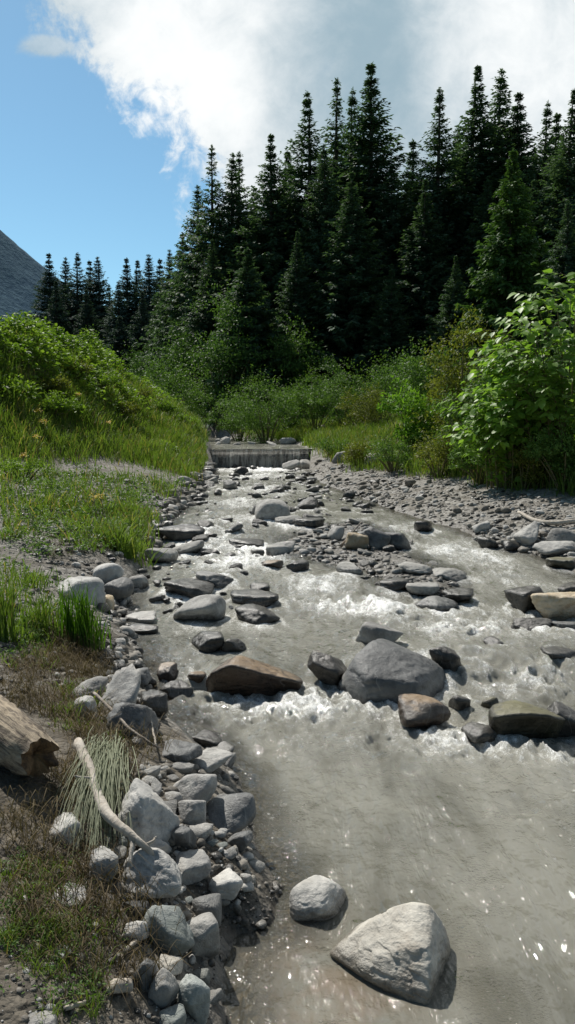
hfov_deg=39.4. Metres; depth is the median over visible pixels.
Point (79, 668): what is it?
dry grass
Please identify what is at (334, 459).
stone
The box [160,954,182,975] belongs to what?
stone
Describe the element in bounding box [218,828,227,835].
stone
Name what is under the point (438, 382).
shrub
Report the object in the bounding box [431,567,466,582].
stone
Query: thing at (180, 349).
broadleaf tree
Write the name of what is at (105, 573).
boulder
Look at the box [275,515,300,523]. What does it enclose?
boulder
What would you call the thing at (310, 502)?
stone
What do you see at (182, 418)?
weed clump
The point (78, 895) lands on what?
stone
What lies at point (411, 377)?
shrub
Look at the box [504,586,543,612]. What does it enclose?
boulder
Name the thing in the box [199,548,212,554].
stone
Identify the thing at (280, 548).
rock
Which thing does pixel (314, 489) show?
stone
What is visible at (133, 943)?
stick
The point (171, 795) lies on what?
stone
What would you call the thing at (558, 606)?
boulder
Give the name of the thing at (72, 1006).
stick
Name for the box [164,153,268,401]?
spruce tree
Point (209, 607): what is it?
boulder
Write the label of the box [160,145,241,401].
spruce tree
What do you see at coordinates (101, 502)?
yellow flower
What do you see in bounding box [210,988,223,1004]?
stone
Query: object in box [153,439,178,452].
weed clump
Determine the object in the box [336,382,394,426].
shrub
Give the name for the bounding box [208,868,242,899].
rock
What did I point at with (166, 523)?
rock
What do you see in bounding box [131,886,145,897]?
stone
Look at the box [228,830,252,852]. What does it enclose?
slab
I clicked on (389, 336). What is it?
spruce tree
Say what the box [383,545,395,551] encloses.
stone
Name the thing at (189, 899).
stone
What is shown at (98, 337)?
broadleaf tree
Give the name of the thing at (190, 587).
boulder
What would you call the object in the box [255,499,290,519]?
boulder
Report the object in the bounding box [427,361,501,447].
shrub
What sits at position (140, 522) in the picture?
grass
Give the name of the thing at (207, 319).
spruce tree
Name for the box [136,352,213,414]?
shrub
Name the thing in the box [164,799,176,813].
stone
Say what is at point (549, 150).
spruce tree
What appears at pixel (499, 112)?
spruce tree
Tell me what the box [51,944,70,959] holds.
stone
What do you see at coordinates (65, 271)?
spruce tree
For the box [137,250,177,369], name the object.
spruce tree
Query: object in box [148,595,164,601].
stone
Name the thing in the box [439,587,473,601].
stone
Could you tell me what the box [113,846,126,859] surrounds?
stone
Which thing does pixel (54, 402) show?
leafy herb
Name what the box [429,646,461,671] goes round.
boulder
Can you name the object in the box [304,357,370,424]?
shrub
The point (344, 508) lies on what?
stone
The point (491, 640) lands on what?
boulder
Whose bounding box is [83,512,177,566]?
grass clump
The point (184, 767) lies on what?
stone
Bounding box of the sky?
[0,0,574,316]
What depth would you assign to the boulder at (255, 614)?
6.69 m
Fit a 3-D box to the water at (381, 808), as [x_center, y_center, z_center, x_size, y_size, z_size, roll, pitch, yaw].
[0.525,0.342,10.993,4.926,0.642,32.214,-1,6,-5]
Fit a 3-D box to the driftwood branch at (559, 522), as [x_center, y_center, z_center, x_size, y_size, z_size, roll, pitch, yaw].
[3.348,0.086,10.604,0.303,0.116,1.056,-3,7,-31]
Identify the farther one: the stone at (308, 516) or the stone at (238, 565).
the stone at (308, 516)
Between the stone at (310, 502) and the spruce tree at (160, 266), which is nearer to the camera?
the stone at (310, 502)
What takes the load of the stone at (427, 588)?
on the ground at (240, 984)
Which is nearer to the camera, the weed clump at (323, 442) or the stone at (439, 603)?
the stone at (439, 603)
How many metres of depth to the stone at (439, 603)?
7.15 m
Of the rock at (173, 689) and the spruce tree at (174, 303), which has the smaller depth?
the rock at (173, 689)
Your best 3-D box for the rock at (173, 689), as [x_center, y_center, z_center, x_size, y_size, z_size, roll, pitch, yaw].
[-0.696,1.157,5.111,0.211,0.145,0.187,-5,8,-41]
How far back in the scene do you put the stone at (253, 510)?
13.18 m
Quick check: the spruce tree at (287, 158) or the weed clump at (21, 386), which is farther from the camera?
the spruce tree at (287, 158)
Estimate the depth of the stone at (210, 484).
18.45 m
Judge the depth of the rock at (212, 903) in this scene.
2.68 m
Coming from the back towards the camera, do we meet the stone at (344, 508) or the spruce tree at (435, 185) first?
the spruce tree at (435, 185)
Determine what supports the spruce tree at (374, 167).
on the ground at (240, 984)
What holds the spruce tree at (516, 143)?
on the ground at (240, 984)
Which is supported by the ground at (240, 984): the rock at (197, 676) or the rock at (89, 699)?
the rock at (89, 699)
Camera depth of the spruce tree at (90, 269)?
116.92 m
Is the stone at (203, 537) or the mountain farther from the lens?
the mountain
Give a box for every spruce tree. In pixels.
[22,253,76,330]
[40,281,75,348]
[47,253,104,337]
[52,257,81,305]
[67,261,105,333]
[71,289,107,345]
[72,257,114,339]
[94,282,136,352]
[98,257,140,349]
[106,316,142,371]
[107,260,145,339]
[124,291,155,366]
[126,254,160,348]
[129,185,208,399]
[130,233,186,380]
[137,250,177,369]
[145,259,167,310]
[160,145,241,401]
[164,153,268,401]
[165,239,230,403]
[190,134,327,376]
[192,247,297,426]
[206,151,259,388]
[235,90,376,336]
[246,189,261,230]
[264,231,345,410]
[268,151,302,232]
[274,143,358,372]
[289,171,419,407]
[312,77,376,242]
[321,61,430,280]
[327,88,381,209]
[339,263,423,408]
[361,159,419,315]
[376,179,472,394]
[377,87,482,348]
[389,138,423,225]
[402,65,528,318]
[411,256,473,391]
[441,149,569,402]
[445,128,466,179]
[447,176,504,312]
[454,68,537,264]
[459,92,554,267]
[475,179,558,316]
[509,99,574,237]
[511,88,574,327]
[538,113,573,187]
[539,200,574,359]
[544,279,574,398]
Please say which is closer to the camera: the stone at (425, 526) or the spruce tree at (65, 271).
the stone at (425, 526)
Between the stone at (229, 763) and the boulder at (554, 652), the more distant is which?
the boulder at (554, 652)
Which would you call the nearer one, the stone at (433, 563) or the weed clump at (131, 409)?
the stone at (433, 563)
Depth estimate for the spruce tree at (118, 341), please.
82.25 m
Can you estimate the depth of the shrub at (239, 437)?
38.41 m
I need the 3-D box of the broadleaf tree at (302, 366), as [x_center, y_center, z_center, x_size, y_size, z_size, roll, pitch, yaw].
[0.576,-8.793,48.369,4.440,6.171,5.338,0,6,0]
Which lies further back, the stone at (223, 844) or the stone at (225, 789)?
the stone at (225, 789)
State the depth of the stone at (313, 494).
16.05 m
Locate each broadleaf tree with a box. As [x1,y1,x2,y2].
[79,324,120,361]
[148,319,206,403]
[172,274,266,429]
[201,273,274,396]
[261,311,330,412]
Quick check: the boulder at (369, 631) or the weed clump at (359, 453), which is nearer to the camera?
the boulder at (369, 631)
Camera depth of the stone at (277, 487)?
17.45 m
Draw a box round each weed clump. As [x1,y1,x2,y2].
[0,373,39,395]
[36,373,71,395]
[57,357,93,382]
[84,369,119,390]
[108,399,141,415]
[131,384,153,399]
[150,398,177,413]
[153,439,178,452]
[176,412,201,425]
[312,434,351,455]
[339,435,376,465]
[363,430,415,472]
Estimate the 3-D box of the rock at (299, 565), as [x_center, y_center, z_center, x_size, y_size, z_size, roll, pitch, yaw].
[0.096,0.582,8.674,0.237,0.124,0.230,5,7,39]
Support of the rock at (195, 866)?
on the ground at (240, 984)
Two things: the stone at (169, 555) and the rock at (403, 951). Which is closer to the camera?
the rock at (403, 951)
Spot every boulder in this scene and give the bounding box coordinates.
[93,563,123,583]
[104,577,133,599]
[105,595,114,609]
[106,702,158,738]
[129,575,148,591]
[163,578,214,597]
[173,594,225,620]
[230,589,278,606]
[235,604,279,624]
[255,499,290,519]
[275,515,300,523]
[294,518,324,528]
[307,650,346,685]
[337,639,443,703]
[355,621,402,643]
[398,693,450,726]
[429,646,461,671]
[483,636,503,644]
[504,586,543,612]
[531,592,574,620]
[533,541,574,555]
[540,646,574,658]
[546,528,574,541]
[552,621,574,628]
[557,582,574,591]
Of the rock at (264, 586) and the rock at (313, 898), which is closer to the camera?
the rock at (313, 898)
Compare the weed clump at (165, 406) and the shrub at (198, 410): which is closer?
the weed clump at (165, 406)
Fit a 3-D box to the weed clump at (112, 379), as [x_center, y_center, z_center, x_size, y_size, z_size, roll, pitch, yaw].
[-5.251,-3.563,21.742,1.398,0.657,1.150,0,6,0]
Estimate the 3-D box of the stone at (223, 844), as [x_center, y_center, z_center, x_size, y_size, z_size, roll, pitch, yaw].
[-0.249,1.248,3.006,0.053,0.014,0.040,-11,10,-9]
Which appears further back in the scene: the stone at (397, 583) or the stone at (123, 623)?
the stone at (397, 583)
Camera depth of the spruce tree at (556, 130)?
59.34 m
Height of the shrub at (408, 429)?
2.276 m
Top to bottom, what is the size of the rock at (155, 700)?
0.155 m
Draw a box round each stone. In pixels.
[28,1009,56,1023]
[49,812,81,844]
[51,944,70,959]
[52,882,85,906]
[89,846,117,881]
[100,648,119,659]
[100,670,113,675]
[113,618,125,625]
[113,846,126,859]
[118,836,127,846]
[122,610,134,617]
[122,900,148,917]
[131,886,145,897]
[133,958,156,989]
[141,536,154,547]
[142,775,161,793]
[144,765,160,777]
[145,548,178,562]
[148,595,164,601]
[154,501,169,508]
[158,1003,186,1023]
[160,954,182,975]
[163,542,175,547]
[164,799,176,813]
[165,791,182,803]
[167,774,179,780]
[172,761,193,772]
[179,559,190,563]
[185,896,192,903]
[189,823,212,839]
[192,497,205,502]
[192,534,208,540]
[192,729,225,748]
[193,968,209,985]
[197,520,213,526]
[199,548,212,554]
[205,741,235,752]
[206,481,214,487]
[206,792,255,833]
[206,839,218,846]
[207,477,218,483]
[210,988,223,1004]
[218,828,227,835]
[218,842,227,847]
[219,786,234,793]
[220,437,230,443]
[223,480,237,489]
[224,846,236,859]
[225,752,235,768]
[229,563,242,568]
[230,523,242,531]
[231,774,238,780]
[239,570,248,574]
[240,873,252,882]
[248,843,255,849]
[249,860,264,872]
[251,483,264,489]
[251,505,255,514]
[252,518,267,525]
[274,485,286,489]
[279,438,295,443]
[288,506,295,511]
[297,496,317,508]
[302,514,319,517]
[305,486,318,491]
[309,493,320,496]
[312,529,322,532]
[327,526,344,540]
[331,451,348,462]
[336,562,362,574]
[340,506,350,511]
[345,532,368,549]
[349,518,362,524]
[355,502,369,507]
[357,548,369,554]
[359,561,368,566]
[361,510,373,512]
[380,577,407,590]
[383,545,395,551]
[399,562,431,573]
[406,582,438,595]
[414,521,431,531]
[415,596,457,611]
[427,561,437,566]
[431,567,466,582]
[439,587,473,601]
[476,536,497,549]
[545,557,574,569]
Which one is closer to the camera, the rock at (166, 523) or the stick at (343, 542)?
the stick at (343, 542)
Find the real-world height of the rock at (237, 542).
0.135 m
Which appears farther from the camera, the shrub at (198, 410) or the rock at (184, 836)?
the shrub at (198, 410)
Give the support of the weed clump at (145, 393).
on the ground at (240, 984)
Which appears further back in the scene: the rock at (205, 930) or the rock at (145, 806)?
the rock at (145, 806)
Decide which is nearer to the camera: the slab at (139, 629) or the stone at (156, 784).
the stone at (156, 784)
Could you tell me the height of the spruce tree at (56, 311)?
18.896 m
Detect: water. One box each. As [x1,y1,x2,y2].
[128,467,574,1023]
[208,437,309,449]
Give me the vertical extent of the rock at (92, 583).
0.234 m
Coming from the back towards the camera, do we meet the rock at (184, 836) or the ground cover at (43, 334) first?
the ground cover at (43, 334)
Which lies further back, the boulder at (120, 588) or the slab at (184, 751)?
the boulder at (120, 588)
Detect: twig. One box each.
[93,692,159,748]
[150,720,156,744]
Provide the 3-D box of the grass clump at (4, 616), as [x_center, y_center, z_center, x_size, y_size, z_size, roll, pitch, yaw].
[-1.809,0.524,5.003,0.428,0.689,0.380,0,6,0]
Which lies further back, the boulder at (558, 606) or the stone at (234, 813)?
the boulder at (558, 606)
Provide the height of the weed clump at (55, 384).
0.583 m
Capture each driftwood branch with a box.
[74,737,156,867]
[517,510,574,524]
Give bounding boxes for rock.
[57,576,105,606]
[68,676,107,699]
[73,695,97,718]
[113,778,179,845]
[122,847,181,898]
[139,689,167,716]
[148,967,179,1008]
[149,839,171,853]
[155,523,204,540]
[157,662,177,684]
[160,680,193,703]
[161,521,173,526]
[172,540,203,553]
[172,826,196,848]
[173,774,216,802]
[176,849,210,884]
[177,974,209,1023]
[178,800,205,824]
[187,671,205,682]
[187,912,220,957]
[191,631,224,652]
[192,893,221,926]
[196,571,233,587]
[206,655,302,695]
[221,638,246,651]
[229,538,263,547]
[250,549,263,555]
[250,582,269,591]
[261,560,283,567]
[266,541,294,556]
[282,460,301,469]
[286,559,308,571]
[289,875,345,924]
[300,459,309,470]
[330,902,450,1004]
[360,526,390,549]
[365,453,380,463]
[385,532,410,553]
[448,695,470,710]
[461,722,497,742]
[481,697,498,707]
[488,700,564,738]
[511,618,552,630]
[547,701,574,736]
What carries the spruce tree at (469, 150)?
on the ground at (240, 984)
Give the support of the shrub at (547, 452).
on the ground at (240, 984)
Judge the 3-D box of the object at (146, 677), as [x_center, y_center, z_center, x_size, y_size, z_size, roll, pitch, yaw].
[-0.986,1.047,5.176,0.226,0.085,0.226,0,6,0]
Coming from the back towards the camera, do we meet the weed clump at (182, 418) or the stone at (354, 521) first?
the weed clump at (182, 418)
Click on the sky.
(112, 112)
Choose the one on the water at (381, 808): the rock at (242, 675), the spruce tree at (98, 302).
the rock at (242, 675)
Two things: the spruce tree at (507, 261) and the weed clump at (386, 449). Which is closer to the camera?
the weed clump at (386, 449)
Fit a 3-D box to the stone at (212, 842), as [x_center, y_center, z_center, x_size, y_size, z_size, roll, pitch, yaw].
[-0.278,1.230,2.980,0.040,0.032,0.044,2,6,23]
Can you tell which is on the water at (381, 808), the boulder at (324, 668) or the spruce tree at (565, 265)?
the boulder at (324, 668)
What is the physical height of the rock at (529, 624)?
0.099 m
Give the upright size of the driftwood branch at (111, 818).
0.206 m
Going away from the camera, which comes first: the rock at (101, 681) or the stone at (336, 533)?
the rock at (101, 681)
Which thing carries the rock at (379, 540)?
on the ground at (240, 984)
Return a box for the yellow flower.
[97,493,106,517]
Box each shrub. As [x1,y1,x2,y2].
[121,340,165,388]
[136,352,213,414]
[175,381,215,433]
[210,388,265,440]
[214,364,302,449]
[262,379,309,428]
[282,362,349,429]
[301,354,347,419]
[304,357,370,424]
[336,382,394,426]
[347,350,410,419]
[367,342,433,416]
[376,375,445,452]
[384,335,470,441]
[407,303,528,446]
[410,419,473,477]
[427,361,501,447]
[436,383,574,489]
[447,437,495,484]
[461,268,574,488]
[519,418,574,489]
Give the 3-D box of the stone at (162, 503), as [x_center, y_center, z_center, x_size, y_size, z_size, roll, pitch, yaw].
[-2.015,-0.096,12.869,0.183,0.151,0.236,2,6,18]
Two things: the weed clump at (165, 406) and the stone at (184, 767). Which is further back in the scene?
the weed clump at (165, 406)
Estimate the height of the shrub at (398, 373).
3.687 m
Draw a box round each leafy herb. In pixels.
[0,455,53,480]
[21,390,85,416]
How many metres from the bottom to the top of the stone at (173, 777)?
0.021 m
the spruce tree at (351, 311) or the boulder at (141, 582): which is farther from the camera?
the spruce tree at (351, 311)
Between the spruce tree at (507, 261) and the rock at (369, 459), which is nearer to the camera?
the rock at (369, 459)
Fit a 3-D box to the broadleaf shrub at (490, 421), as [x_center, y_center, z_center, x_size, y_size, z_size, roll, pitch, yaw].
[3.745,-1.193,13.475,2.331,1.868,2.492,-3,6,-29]
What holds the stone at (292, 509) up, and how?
in the water at (381, 808)
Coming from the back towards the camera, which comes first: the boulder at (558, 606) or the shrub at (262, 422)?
the shrub at (262, 422)
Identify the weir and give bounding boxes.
[210,449,311,467]
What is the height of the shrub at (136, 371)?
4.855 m
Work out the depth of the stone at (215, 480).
19.21 m
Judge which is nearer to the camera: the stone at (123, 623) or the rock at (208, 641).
the rock at (208, 641)
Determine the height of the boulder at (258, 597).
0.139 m
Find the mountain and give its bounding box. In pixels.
[0,230,74,323]
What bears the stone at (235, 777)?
on the ground at (240, 984)
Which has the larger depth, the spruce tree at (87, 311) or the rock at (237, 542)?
the spruce tree at (87, 311)
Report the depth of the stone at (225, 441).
33.24 m
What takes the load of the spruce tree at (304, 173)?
on the ground at (240, 984)
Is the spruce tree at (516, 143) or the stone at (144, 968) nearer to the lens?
the stone at (144, 968)
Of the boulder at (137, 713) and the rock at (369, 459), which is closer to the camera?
the boulder at (137, 713)
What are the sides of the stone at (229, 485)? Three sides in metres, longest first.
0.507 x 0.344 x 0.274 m
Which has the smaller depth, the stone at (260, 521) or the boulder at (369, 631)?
the boulder at (369, 631)
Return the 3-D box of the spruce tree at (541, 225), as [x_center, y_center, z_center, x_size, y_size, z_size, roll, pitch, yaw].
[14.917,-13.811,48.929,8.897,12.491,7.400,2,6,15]
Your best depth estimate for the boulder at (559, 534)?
9.66 m
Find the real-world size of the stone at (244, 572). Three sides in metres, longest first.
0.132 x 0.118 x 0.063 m
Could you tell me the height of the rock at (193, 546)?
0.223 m
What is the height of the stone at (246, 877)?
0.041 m
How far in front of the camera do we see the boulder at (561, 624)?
6.37 m
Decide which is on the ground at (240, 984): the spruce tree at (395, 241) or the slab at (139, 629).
the spruce tree at (395, 241)
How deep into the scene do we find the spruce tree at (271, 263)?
55.61 m
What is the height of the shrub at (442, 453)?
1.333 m
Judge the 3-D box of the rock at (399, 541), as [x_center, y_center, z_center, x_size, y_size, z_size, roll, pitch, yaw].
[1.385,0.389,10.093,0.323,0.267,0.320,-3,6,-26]
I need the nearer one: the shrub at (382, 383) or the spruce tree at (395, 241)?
the shrub at (382, 383)
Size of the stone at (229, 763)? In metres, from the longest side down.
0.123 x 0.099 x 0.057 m
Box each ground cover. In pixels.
[0,310,184,415]
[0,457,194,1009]
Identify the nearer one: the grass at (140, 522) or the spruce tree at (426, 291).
the grass at (140, 522)
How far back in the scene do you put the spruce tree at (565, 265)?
42.59 m
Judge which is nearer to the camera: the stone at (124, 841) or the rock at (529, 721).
the stone at (124, 841)
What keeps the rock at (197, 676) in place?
on the water at (381, 808)
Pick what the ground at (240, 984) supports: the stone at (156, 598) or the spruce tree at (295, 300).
the spruce tree at (295, 300)
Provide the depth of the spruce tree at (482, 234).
52.20 m
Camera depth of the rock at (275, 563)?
8.69 m
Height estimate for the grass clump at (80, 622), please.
0.562 m
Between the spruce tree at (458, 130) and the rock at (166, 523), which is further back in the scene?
the spruce tree at (458, 130)
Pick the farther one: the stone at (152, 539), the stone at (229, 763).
the stone at (152, 539)
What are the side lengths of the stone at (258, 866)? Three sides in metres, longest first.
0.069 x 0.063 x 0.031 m
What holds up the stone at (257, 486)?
in the water at (381, 808)
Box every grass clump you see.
[0,547,30,644]
[1,586,67,639]
[37,580,111,653]
[53,728,143,862]
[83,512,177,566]
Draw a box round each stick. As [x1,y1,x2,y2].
[65,1000,86,1010]
[122,939,138,954]
[340,522,360,545]
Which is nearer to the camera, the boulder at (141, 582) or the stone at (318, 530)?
the boulder at (141, 582)
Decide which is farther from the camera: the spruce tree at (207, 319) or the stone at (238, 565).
the spruce tree at (207, 319)
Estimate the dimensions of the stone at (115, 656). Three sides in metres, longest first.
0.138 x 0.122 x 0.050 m
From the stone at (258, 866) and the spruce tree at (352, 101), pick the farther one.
the spruce tree at (352, 101)
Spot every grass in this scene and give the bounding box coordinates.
[0,318,208,478]
[0,463,202,1023]
[0,473,201,1016]
[123,372,401,446]
[265,402,574,497]
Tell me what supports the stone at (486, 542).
in the water at (381, 808)
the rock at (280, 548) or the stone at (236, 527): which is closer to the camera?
the rock at (280, 548)
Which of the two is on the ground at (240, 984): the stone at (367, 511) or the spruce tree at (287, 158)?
the spruce tree at (287, 158)
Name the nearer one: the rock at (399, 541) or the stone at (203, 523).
the rock at (399, 541)
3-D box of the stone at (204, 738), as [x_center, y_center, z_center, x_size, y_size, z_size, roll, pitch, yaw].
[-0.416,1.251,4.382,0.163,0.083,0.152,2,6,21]
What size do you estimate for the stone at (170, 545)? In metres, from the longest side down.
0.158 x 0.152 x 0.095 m
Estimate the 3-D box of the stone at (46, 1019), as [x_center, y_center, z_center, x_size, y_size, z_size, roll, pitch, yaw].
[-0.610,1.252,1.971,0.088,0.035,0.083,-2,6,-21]
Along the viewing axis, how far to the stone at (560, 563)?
8.66 m
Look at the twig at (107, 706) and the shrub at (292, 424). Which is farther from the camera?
the shrub at (292, 424)
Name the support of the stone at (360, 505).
in the water at (381, 808)
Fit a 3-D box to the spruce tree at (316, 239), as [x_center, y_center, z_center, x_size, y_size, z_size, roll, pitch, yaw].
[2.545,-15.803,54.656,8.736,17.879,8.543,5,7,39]
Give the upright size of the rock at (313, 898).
0.130 m
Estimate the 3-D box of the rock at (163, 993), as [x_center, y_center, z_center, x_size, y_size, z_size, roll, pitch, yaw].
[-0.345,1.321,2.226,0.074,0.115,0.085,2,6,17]
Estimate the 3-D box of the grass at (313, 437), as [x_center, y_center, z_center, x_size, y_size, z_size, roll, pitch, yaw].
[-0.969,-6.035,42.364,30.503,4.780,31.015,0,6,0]
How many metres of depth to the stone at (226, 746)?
4.28 m
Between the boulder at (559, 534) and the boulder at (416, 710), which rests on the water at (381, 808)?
the boulder at (416, 710)
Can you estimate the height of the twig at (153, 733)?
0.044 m
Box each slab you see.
[98,663,140,711]
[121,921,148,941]
[125,610,155,624]
[129,623,157,635]
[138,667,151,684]
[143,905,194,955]
[162,739,202,761]
[193,748,232,772]
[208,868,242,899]
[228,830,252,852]
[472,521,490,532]
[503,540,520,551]
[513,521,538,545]
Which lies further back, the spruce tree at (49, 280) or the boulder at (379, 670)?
the spruce tree at (49, 280)
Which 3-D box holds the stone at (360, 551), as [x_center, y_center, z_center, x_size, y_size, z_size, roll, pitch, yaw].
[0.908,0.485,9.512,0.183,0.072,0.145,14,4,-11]
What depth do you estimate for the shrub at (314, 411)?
35.54 m
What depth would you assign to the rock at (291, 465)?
24.96 m
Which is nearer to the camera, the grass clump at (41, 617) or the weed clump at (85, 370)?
the grass clump at (41, 617)
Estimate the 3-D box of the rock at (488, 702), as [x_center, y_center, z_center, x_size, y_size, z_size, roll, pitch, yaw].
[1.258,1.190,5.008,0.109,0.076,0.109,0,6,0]
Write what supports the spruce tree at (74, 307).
on the ground at (240, 984)
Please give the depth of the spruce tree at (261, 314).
48.33 m
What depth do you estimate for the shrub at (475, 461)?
14.61 m
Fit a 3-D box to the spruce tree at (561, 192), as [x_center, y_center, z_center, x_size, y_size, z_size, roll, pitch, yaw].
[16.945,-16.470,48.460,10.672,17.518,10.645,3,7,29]
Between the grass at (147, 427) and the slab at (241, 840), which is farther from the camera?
the grass at (147, 427)
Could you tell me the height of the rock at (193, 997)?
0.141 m
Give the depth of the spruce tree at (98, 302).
113.89 m
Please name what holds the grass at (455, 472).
on the ground at (240, 984)
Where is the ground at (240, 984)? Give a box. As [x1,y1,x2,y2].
[0,340,574,1023]
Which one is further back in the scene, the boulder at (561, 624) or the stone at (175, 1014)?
the boulder at (561, 624)
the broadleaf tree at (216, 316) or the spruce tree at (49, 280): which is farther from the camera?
the spruce tree at (49, 280)
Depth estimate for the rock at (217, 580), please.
7.90 m
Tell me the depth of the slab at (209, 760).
3.77 m
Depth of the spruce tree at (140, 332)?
87.97 m
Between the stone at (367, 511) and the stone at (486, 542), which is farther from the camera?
the stone at (367, 511)
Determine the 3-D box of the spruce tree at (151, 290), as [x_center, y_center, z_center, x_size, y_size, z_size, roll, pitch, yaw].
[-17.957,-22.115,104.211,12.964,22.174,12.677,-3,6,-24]
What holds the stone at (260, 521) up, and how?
in the water at (381, 808)
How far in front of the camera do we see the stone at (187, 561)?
9.00 m
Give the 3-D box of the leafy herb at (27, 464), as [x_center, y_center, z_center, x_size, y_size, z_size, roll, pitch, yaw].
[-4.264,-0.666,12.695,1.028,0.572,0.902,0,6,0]
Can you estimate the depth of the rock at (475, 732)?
4.42 m
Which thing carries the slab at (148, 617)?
on the water at (381, 808)
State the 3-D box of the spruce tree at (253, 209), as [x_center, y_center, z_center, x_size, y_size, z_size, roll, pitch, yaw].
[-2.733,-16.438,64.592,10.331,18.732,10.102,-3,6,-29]
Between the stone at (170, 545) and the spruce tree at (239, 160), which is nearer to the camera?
the stone at (170, 545)
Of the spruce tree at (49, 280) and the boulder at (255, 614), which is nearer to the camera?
the boulder at (255, 614)
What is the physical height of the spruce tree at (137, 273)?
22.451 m
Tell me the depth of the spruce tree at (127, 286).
105.14 m
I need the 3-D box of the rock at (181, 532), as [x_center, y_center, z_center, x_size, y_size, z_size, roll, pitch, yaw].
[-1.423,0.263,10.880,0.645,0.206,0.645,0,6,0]
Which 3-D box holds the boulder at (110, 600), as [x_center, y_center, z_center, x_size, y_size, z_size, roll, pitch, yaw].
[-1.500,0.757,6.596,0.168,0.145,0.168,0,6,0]
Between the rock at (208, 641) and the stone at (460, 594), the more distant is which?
the stone at (460, 594)
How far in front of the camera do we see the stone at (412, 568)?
8.17 m
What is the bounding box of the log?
[0,695,58,776]
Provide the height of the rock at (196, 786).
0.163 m
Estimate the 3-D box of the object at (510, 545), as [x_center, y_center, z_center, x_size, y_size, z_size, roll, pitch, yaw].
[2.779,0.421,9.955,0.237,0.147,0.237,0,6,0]
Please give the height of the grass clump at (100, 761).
0.202 m
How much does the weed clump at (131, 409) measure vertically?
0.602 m
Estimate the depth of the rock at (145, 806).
2.88 m
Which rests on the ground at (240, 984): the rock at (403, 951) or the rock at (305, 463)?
the rock at (305, 463)
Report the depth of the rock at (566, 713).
4.48 m
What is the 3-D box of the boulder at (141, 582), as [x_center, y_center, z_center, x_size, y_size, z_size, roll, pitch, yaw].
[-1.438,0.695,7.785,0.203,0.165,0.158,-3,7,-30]
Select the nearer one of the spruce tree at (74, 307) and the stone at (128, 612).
the stone at (128, 612)
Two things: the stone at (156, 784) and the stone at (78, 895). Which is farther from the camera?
the stone at (156, 784)
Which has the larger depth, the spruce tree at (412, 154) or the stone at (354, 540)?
the spruce tree at (412, 154)
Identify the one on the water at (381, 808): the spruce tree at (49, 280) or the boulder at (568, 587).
the boulder at (568, 587)
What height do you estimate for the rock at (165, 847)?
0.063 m
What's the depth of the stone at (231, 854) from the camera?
2.95 m
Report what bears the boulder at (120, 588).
on the ground at (240, 984)
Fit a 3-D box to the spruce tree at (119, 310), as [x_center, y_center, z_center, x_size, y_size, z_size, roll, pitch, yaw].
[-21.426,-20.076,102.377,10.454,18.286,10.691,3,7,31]
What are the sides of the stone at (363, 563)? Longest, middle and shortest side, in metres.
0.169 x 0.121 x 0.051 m
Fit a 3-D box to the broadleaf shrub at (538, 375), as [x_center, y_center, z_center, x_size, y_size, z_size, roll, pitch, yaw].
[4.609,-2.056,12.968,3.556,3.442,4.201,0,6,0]
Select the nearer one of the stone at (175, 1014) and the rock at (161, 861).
the stone at (175, 1014)
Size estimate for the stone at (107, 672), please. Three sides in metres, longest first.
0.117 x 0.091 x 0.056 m
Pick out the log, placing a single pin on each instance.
(29, 746)
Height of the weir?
0.930 m
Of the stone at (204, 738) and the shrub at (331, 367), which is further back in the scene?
the shrub at (331, 367)
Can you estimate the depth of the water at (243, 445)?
29.89 m
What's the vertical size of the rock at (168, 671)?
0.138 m
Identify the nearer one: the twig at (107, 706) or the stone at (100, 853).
the stone at (100, 853)
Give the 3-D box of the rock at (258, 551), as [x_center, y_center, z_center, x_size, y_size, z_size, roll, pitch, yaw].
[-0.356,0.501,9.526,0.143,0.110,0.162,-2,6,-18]
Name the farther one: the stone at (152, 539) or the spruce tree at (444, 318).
the spruce tree at (444, 318)
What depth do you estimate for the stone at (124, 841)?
2.82 m
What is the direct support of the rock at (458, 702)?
on the water at (381, 808)
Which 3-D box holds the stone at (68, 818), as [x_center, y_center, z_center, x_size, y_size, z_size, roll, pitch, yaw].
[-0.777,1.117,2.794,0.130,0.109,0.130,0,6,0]
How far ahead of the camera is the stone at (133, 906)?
2.50 m
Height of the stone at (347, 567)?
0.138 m
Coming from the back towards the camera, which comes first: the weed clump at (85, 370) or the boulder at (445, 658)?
the weed clump at (85, 370)
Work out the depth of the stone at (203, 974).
2.42 m
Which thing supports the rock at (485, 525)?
on the ground at (240, 984)
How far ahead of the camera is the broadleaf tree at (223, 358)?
46.87 m
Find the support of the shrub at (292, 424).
on the ground at (240, 984)
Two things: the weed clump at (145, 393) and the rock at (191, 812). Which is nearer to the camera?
the rock at (191, 812)

